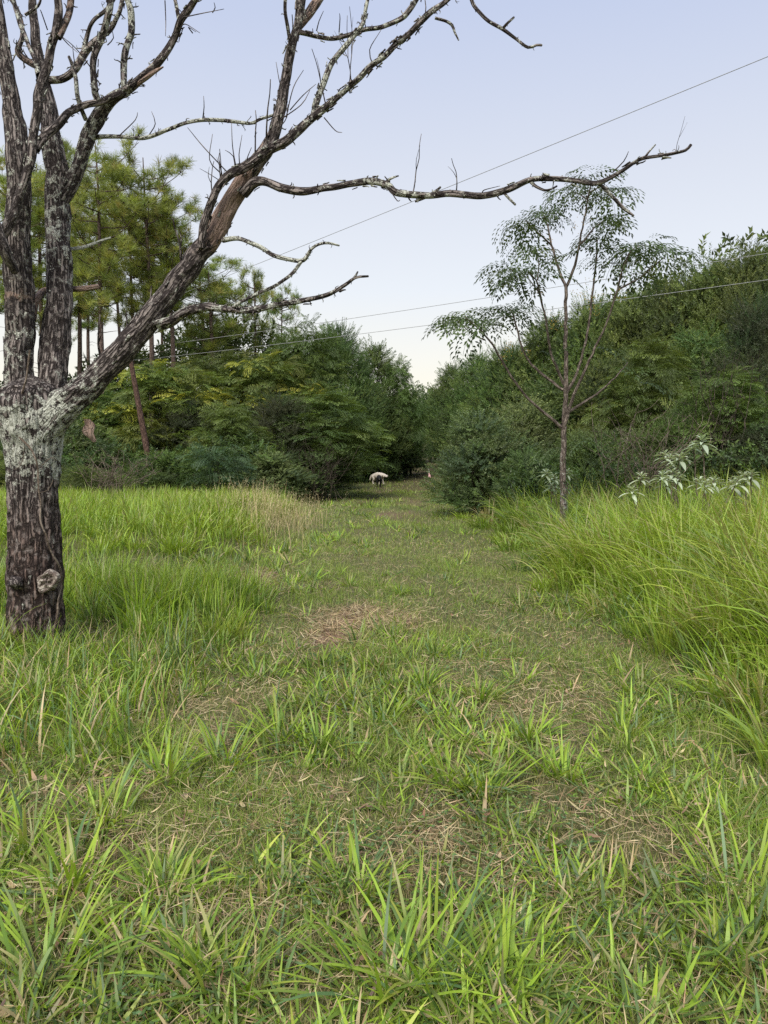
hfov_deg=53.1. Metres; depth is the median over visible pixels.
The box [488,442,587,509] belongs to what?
shrub
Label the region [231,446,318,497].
shrub
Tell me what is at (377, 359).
tree
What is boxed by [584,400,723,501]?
dead bush
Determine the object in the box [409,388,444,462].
tree
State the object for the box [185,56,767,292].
power line
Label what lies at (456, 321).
sapling
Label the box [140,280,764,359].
power line
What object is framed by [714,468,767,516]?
silver plant
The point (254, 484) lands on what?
shrub
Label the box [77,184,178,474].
pine tree
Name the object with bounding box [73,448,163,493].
bush
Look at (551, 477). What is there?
silver plant
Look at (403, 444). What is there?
tree
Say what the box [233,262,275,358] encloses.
pine tree
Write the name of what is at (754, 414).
shrub
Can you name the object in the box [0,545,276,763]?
rank grass
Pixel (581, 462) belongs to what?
shrub
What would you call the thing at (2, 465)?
shrub
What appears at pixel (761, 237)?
wood
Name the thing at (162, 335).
pine tree
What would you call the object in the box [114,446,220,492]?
shrub
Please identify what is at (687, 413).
shrub
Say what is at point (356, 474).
shrub
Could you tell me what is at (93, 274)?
pine tree
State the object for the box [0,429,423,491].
undergrowth
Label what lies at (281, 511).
seed grass
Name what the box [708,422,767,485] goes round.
shrub
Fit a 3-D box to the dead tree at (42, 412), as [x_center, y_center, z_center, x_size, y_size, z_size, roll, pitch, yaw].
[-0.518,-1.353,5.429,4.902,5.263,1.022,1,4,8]
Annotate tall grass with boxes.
[0,481,315,564]
[0,538,288,655]
[451,454,767,774]
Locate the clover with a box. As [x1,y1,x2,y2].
[0,597,767,1023]
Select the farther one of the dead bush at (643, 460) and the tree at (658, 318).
the tree at (658, 318)
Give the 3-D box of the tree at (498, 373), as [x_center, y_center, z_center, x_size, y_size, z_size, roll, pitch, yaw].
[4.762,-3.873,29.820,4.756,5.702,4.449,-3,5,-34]
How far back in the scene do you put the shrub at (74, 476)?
19.74 m
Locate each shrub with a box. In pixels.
[0,451,84,491]
[58,462,126,494]
[61,414,135,481]
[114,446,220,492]
[135,394,243,483]
[172,436,256,492]
[182,398,280,483]
[203,480,287,496]
[214,388,347,484]
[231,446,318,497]
[263,446,359,497]
[328,432,372,486]
[401,428,433,475]
[419,399,540,515]
[434,416,469,498]
[465,386,568,484]
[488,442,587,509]
[542,421,653,496]
[612,420,708,485]
[641,388,735,483]
[663,363,767,474]
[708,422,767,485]
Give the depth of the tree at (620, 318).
26.20 m
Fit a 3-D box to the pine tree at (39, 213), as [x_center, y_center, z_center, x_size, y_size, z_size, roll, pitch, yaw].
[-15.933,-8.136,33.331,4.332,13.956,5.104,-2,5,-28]
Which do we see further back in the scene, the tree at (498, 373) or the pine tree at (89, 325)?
the pine tree at (89, 325)
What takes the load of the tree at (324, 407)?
on the ground at (416, 498)
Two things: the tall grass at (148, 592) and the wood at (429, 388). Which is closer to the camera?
the tall grass at (148, 592)
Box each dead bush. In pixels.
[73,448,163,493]
[293,439,359,501]
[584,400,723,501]
[667,350,767,482]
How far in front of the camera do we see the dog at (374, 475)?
35.88 m
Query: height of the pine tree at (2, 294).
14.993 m
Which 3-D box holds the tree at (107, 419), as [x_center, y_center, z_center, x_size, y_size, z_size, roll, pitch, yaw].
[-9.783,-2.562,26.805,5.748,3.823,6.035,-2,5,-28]
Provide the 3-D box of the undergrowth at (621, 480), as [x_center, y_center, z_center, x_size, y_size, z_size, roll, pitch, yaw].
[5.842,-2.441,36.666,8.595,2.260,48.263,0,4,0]
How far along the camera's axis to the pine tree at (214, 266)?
39.18 m
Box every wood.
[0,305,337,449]
[390,382,474,430]
[462,225,767,409]
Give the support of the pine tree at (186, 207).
on the ground at (416, 498)
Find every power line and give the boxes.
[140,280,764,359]
[146,253,767,346]
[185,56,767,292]
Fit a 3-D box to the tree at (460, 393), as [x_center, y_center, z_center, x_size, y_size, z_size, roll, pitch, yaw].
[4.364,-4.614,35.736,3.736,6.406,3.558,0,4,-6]
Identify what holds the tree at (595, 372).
on the ground at (416, 498)
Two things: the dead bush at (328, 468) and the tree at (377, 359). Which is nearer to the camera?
the dead bush at (328, 468)
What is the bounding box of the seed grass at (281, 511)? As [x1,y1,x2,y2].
[179,476,346,552]
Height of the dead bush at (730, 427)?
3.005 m
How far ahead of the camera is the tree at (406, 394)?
41.18 m
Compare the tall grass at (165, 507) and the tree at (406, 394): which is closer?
the tall grass at (165, 507)
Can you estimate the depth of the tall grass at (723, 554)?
6.85 m
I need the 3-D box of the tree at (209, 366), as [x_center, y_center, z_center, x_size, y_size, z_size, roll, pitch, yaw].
[-6.050,-3.584,29.779,6.297,5.562,6.020,2,5,28]
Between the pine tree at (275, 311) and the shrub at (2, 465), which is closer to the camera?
the shrub at (2, 465)
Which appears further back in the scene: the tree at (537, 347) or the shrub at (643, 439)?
the tree at (537, 347)
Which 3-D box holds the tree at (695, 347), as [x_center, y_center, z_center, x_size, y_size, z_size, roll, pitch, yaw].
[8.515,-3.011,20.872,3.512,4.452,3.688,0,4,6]
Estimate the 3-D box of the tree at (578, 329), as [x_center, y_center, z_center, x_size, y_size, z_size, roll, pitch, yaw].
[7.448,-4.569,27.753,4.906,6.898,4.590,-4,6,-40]
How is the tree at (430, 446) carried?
on the ground at (416, 498)
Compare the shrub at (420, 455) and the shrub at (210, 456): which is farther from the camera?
the shrub at (420, 455)
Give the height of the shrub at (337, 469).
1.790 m
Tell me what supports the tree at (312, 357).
on the ground at (416, 498)
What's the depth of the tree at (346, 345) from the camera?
37.00 m
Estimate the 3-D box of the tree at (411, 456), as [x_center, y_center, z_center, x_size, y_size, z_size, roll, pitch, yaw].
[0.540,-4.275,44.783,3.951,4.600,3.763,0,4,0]
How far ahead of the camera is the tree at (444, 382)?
47.01 m
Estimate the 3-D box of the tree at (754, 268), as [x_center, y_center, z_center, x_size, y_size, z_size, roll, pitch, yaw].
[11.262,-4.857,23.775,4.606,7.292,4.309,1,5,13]
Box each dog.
[370,472,387,483]
[376,475,381,486]
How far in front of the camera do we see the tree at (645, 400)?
18.76 m
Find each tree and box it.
[0,0,691,655]
[0,148,96,372]
[0,161,45,299]
[0,205,37,327]
[31,123,176,429]
[33,168,126,425]
[37,263,92,381]
[62,389,166,482]
[71,234,125,365]
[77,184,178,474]
[81,141,201,430]
[82,357,233,480]
[86,176,137,380]
[112,189,211,433]
[118,213,203,424]
[153,253,251,395]
[157,346,280,480]
[168,268,253,386]
[204,349,335,457]
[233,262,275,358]
[254,312,359,465]
[264,384,395,495]
[265,280,301,343]
[305,318,392,474]
[341,334,420,473]
[348,383,418,479]
[376,353,428,479]
[381,412,425,472]
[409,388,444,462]
[420,356,469,465]
[423,406,451,462]
[438,342,493,447]
[452,337,540,429]
[486,304,587,426]
[517,368,596,463]
[529,286,634,424]
[550,353,672,465]
[573,278,663,437]
[580,331,717,449]
[615,263,715,426]
[637,315,767,457]
[652,243,766,391]
[678,233,767,401]
[689,285,767,456]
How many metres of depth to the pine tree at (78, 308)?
37.33 m
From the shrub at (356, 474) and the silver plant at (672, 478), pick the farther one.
the shrub at (356, 474)
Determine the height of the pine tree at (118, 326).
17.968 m
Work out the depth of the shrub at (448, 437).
24.81 m
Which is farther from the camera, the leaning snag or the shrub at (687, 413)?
the leaning snag
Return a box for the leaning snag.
[129,361,154,479]
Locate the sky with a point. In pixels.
(483, 101)
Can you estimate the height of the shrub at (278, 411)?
3.510 m
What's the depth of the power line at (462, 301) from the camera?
19.29 m
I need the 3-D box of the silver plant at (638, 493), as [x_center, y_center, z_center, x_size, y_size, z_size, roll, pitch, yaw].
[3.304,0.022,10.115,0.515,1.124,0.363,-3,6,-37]
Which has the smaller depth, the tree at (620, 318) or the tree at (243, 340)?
the tree at (620, 318)
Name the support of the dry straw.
on the ground at (416, 498)
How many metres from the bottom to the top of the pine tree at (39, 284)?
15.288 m
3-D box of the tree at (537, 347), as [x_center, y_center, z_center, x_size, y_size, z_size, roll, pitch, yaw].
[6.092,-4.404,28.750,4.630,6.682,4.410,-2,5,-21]
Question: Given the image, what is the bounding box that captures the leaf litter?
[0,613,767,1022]
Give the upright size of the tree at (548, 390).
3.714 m
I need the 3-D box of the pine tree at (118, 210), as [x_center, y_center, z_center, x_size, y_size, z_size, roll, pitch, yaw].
[-10.028,-8.407,33.173,4.788,14.550,5.357,3,6,38]
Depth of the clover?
2.86 m
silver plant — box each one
[537,468,574,516]
[618,471,653,527]
[648,467,694,512]
[653,449,695,507]
[681,433,721,508]
[686,475,727,513]
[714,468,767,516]
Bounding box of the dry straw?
[0,525,767,1023]
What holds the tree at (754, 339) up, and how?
on the ground at (416, 498)
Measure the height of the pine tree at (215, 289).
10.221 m
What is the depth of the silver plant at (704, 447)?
10.28 m
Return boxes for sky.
[0,0,767,398]
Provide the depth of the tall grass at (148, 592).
6.70 m
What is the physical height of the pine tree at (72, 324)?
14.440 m
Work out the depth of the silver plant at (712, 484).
9.67 m
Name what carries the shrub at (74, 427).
on the ground at (416, 498)
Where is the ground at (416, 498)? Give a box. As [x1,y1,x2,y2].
[0,418,767,1023]
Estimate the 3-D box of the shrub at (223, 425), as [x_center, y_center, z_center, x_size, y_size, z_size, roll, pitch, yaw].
[-4.496,-1.879,23.036,3.156,3.047,3.018,-3,5,-37]
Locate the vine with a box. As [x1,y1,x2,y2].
[15,350,62,639]
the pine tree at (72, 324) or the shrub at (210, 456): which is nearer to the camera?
the shrub at (210, 456)
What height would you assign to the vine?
2.127 m
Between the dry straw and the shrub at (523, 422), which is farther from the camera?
the shrub at (523, 422)
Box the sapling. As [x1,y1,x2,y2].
[421,164,706,520]
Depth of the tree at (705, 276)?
24.15 m
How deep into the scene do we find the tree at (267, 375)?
27.96 m
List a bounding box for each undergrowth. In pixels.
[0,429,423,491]
[452,434,767,521]
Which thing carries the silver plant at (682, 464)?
on the ground at (416, 498)
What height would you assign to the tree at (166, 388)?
4.844 m
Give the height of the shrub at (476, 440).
2.925 m
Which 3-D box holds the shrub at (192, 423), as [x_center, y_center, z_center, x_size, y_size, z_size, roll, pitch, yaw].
[-6.391,-2.287,26.007,4.348,3.399,4.223,4,6,40]

